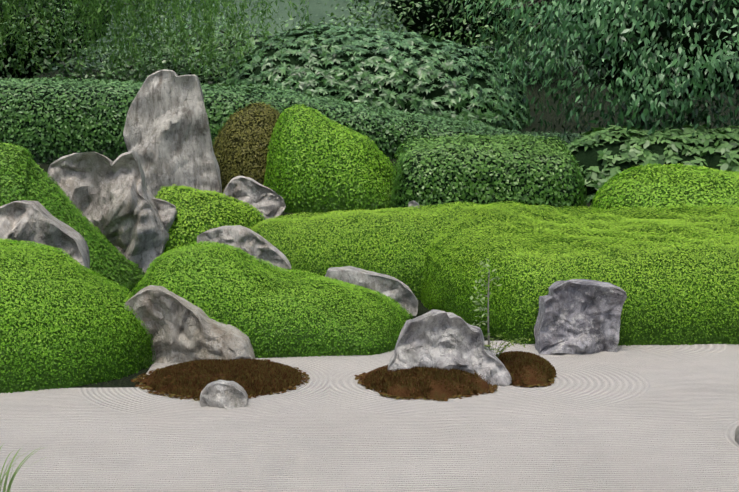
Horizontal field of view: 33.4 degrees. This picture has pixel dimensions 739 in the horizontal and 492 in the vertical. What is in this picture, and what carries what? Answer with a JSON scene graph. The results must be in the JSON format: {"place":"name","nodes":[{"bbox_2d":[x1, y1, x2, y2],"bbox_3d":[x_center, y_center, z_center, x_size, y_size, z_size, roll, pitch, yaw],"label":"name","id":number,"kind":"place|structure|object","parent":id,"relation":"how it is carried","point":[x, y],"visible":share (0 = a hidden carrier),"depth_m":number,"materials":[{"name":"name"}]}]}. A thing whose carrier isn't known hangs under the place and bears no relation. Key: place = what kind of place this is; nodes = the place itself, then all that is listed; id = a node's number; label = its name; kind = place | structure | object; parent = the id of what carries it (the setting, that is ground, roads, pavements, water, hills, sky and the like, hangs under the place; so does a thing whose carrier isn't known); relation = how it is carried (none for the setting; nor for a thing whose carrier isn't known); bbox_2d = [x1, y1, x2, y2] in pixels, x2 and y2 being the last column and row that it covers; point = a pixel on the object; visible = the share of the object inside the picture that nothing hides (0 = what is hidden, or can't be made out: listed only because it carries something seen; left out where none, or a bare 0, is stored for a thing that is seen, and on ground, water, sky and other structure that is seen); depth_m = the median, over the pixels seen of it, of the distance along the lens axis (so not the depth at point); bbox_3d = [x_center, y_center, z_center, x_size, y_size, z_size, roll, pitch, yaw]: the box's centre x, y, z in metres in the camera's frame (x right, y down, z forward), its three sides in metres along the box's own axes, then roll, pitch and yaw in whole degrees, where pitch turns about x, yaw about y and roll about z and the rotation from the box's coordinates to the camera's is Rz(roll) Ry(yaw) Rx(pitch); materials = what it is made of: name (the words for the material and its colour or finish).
{"place":"outdoors","nodes":[
{"label":"outdoors","id":0,"kind":"place"},
{"bbox_2d":[0,0,738,491],"bbox_3d":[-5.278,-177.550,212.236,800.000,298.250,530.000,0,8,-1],"label":"ground","id":1,"kind":"structure","parent":0,"point":[644,418],"depth_m":9.91,"materials":[{"name":"grey sand"}]},
{"bbox_2d":[0,445,45,491],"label":"grass tuft","id":2,"kind":"object","parent":1,"relation":"on","point":[11,480],"visible":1,"depth_m":8.14,"materials":[{"name":"green plant"}]},
{"bbox_2d":[0,200,89,269],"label":"rock","id":3,"kind":"object","parent":1,"relation":"on","point":[34,221],"visible":0.29,"depth_m":14.10,"materials":[{"name":"grey stone"}]},
{"bbox_2d":[0,143,144,290],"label":"hedge","id":4,"kind":"object","parent":1,"relation":"on","point":[23,176],"visible":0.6,"depth_m":15.51,"materials":[{"name":"green plant"}]},
{"bbox_2d":[0,238,155,392],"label":"hedge","id":5,"kind":"object","parent":1,"relation":"on","point":[66,321],"visible":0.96,"depth_m":11.41,"materials":[{"name":"green plant"}]},
{"bbox_2d":[47,151,168,272],"bbox_3d":[-3.549,-0.361,16.904,1.680,1.913,1.562,0,8,-1],"label":"rock","id":6,"kind":"object","parent":1,"relation":"on","point":[112,201],"visible":0.62,"depth_m":16.53,"materials":[{"name":"grey stone"}]},
{"bbox_2d":[0,0,229,83],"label":"tree","id":7,"kind":"object","parent":1,"relation":"on","point":[7,71],"visible":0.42,"depth_m":35.40,"materials":[{"name":"green plant"}]},
{"bbox_2d":[0,0,322,78],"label":"foliage","id":8,"kind":"object","parent":1,"relation":"on","point":[118,11],"visible":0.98,"depth_m":29.76,"materials":[{"name":"green plant"}]},
{"bbox_2d":[123,69,221,196],"bbox_3d":[-3.105,-1.490,19.667,1.612,2.633,1.282,0,8,-1],"label":"tall rock","id":9,"kind":"object","parent":1,"relation":"on","point":[167,135],"visible":0.67,"depth_m":19.23,"materials":[{"name":"grey stone"}]},
{"bbox_2d":[124,285,255,362],"bbox_3d":[-1.761,0.857,12.360,1.266,0.977,1.023,0,8,-1],"label":"sloping rock","id":10,"kind":"object","parent":1,"relation":"on","point":[181,329],"visible":0.6,"depth_m":12.08,"materials":[{"name":"grey stone"}]},
{"bbox_2d":[154,184,266,253],"bbox_3d":[-2.290,-0.333,17.581,1.903,1.072,1.784,0,8,-1],"label":"hedge","id":11,"kind":"object","parent":1,"relation":"on","point":[199,211],"visible":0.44,"depth_m":17.13,"materials":[{"name":"green plant"}]},
{"bbox_2d":[152,198,176,230],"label":"rock","id":12,"kind":"object","parent":11,"relation":"on","point":[167,211],"visible":0.52,"depth_m":16.84,"materials":[{"name":"grey stone"}]},
{"bbox_2d":[131,358,309,400],"bbox_3d":[-1.360,1.196,11.504,1.594,0.150,1.552,-8,11,-43],"label":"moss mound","id":13,"kind":"object","parent":1,"relation":"on","point":[254,378],"visible":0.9,"depth_m":11.30,"materials":[{"name":"brown soil"}]},
{"bbox_2d":[200,380,247,409],"bbox_3d":[-1.261,1.290,10.673,0.412,0.260,0.441,0,8,-1],"label":"rock","id":14,"kind":"object","parent":1,"relation":"on","point":[225,394],"visible":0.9,"depth_m":10.57,"materials":[{"name":"grey stone"}]},
{"bbox_2d":[61,0,410,87],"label":"tree","id":15,"kind":"object","parent":1,"relation":"on","point":[205,76],"visible":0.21,"depth_m":35.73,"materials":[{"name":"green plant"}]},
{"bbox_2d":[197,225,290,269],"bbox_3d":[-1.493,0.052,14.841,1.113,0.636,0.824,0,8,-1],"label":"flat rock","id":16,"kind":"object","parent":1,"relation":"on","point":[250,242],"visible":0.35,"depth_m":14.55,"materials":[{"name":"grey stone"}]},
{"bbox_2d":[212,101,279,193],"bbox_3d":[-2.007,-1.740,22.036,1.706,1.683,1.646,6,10,36],"label":"hedge","id":17,"kind":"object","parent":1,"relation":"on","point":[241,144],"visible":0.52,"depth_m":21.52,"materials":[{"name":"brown plant"}]},
{"bbox_2d":[223,176,285,220],"bbox_3d":[-1.836,-0.686,19.236,1.037,0.793,0.822,-1,8,-6],"label":"round rock","id":18,"kind":"object","parent":1,"relation":"on","point":[267,202],"visible":0.48,"depth_m":18.93,"materials":[{"name":"grey stone"}]},
{"bbox_2d":[132,241,412,358],"bbox_3d":[-1.057,0.476,13.331,3.202,1.049,2.104,0,8,-1],"label":"hedge","id":19,"kind":"object","parent":1,"relation":"on","point":[268,310],"visible":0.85,"depth_m":12.62,"materials":[{"name":"green plant"}]},
{"bbox_2d":[0,77,586,163],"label":"hedge","id":20,"kind":"object","parent":1,"relation":"on","point":[42,121],"visible":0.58,"depth_m":24.82,"materials":[{"name":"green plant"}]},
{"bbox_2d":[263,104,396,213],"bbox_3d":[-0.534,-1.534,21.101,2.637,1.788,2.193,0,8,-1],"label":"hedge","id":21,"kind":"object","parent":1,"relation":"on","point":[316,162],"visible":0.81,"depth_m":20.29,"materials":[{"name":"green plant"}]},
{"bbox_2d":[251,201,491,299],"bbox_3d":[0.287,0.014,16.025,4.211,1.144,1.980,1,8,8],"label":"hedge","id":22,"kind":"object","parent":1,"relation":"on","point":[393,242],"visible":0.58,"depth_m":15.43,"materials":[{"name":"green plant"}]},
{"bbox_2d":[325,266,417,315],"bbox_3d":[0.006,0.542,14.594,1.122,0.654,0.772,0,8,-1],"label":"rock","id":23,"kind":"object","parent":1,"relation":"on","point":[400,292],"visible":0.44,"depth_m":14.29,"materials":[{"name":"grey stone"}]},
{"bbox_2d":[221,23,532,130],"bbox_3d":[0.119,-4.033,29.874,7.892,2.734,3.938,0,8,-1],"label":"rhododendron shrub","id":24,"kind":"object","parent":1,"relation":"on","point":[410,72],"visible":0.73,"depth_m":28.71,"materials":[{"name":"green plant"}]},
{"bbox_2d":[408,200,419,208],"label":"rock","id":25,"kind":"object","parent":1,"relation":"on","point":[413,203],"visible":0.21,"depth_m":17.63,"materials":[{"name":"grey stone"}]},
{"bbox_2d":[354,365,497,400],"bbox_3d":[0.557,1.192,11.351,1.392,0.200,1.258,0,8,-1],"label":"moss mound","id":26,"kind":"object","parent":1,"relation":"on","point":[429,383],"visible":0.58,"depth_m":11.05,"materials":[{"name":"brown soil"}]},
{"bbox_2d":[270,0,586,86],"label":"tree","id":27,"kind":"object","parent":1,"relation":"on","point":[419,19],"visible":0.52,"depth_m":38.51,"materials":[{"name":"green plant"}]},
{"bbox_2d":[388,309,511,386],"bbox_3d":[0.767,0.978,11.562,1.143,0.886,0.830,1,8,6],"label":"island rock","id":28,"kind":"object","parent":1,"relation":"on","point":[441,339],"visible":0.46,"depth_m":11.37,"materials":[{"name":"grey stone"}]},
{"bbox_2d":[470,258,503,348],"bbox_3d":[1.095,0.674,11.804,0.410,1.104,0.257,-8,11,-43],"label":"sapling","id":29,"kind":"object","parent":1,"relation":"on","point":[480,309],"visible":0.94,"depth_m":11.76,"materials":[{"name":"green plant"}]},
{"bbox_2d":[389,133,587,209],"bbox_3d":[1.908,-1.090,19.991,3.191,1.456,2.141,0,8,-1],"label":"hedge","id":30,"kind":"object","parent":1,"relation":"on","point":[486,169],"visible":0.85,"depth_m":19.13,"materials":[{"name":"green plant"}]},
{"bbox_2d":[496,350,556,387],"bbox_3d":[1.429,1.136,11.792,0.748,0.189,1.210,0,8,-1],"label":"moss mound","id":31,"kind":"object","parent":1,"relation":"on","point":[527,369],"visible":0.85,"depth_m":11.50,"materials":[{"name":"brown soil"}]},
{"bbox_2d":[484,334,529,357],"bbox_3d":[1.167,0.968,11.701,0.719,0.310,0.544,2,8,16],"label":"fern","id":32,"kind":"object","parent":31,"relation":"on","point":[503,349],"visible":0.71,"depth_m":11.66,"materials":[{"name":"green plant"}]},
{"bbox_2d":[403,0,738,144],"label":"tree","id":33,"kind":"object","parent":1,"relation":"on","point":[640,56],"visible":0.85,"depth_m":22.39,"materials":[{"name":"green plant"}]},
{"bbox_2d":[420,201,738,345],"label":"hedge","id":34,"kind":"object","parent":1,"relation":"on","point":[672,272],"visible":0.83,"depth_m":13.43,"materials":[{"name":"green plant"}]},
{"bbox_2d":[534,279,626,353],"bbox_3d":[2.166,0.722,12.827,0.921,0.740,0.714,-1,8,-5],"label":"rock block","id":35,"kind":"object","parent":1,"relation":"on","point":[578,316],"visible":0.96,"depth_m":12.60,"materials":[{"name":"grey stone"}]},
{"bbox_2d":[566,124,738,202],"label":"shrub","id":36,"kind":"object","parent":1,"relation":"on","point":[602,156],"visible":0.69,"depth_m":21.20,"materials":[{"name":"green plant"}]},
{"bbox_2d":[590,163,738,210],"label":"hedge","id":37,"kind":"object","parent":1,"relation":"on","point":[658,186],"visible":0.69,"depth_m":17.96,"materials":[{"name":"green plant"}]},
{"bbox_2d":[735,425,738,443],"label":"rock","id":38,"kind":"object","parent":1,"relation":"on","point":[737,435],"visible":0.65,"depth_m":9.55,"materials":[{"name":"grey stone"}]}
]}

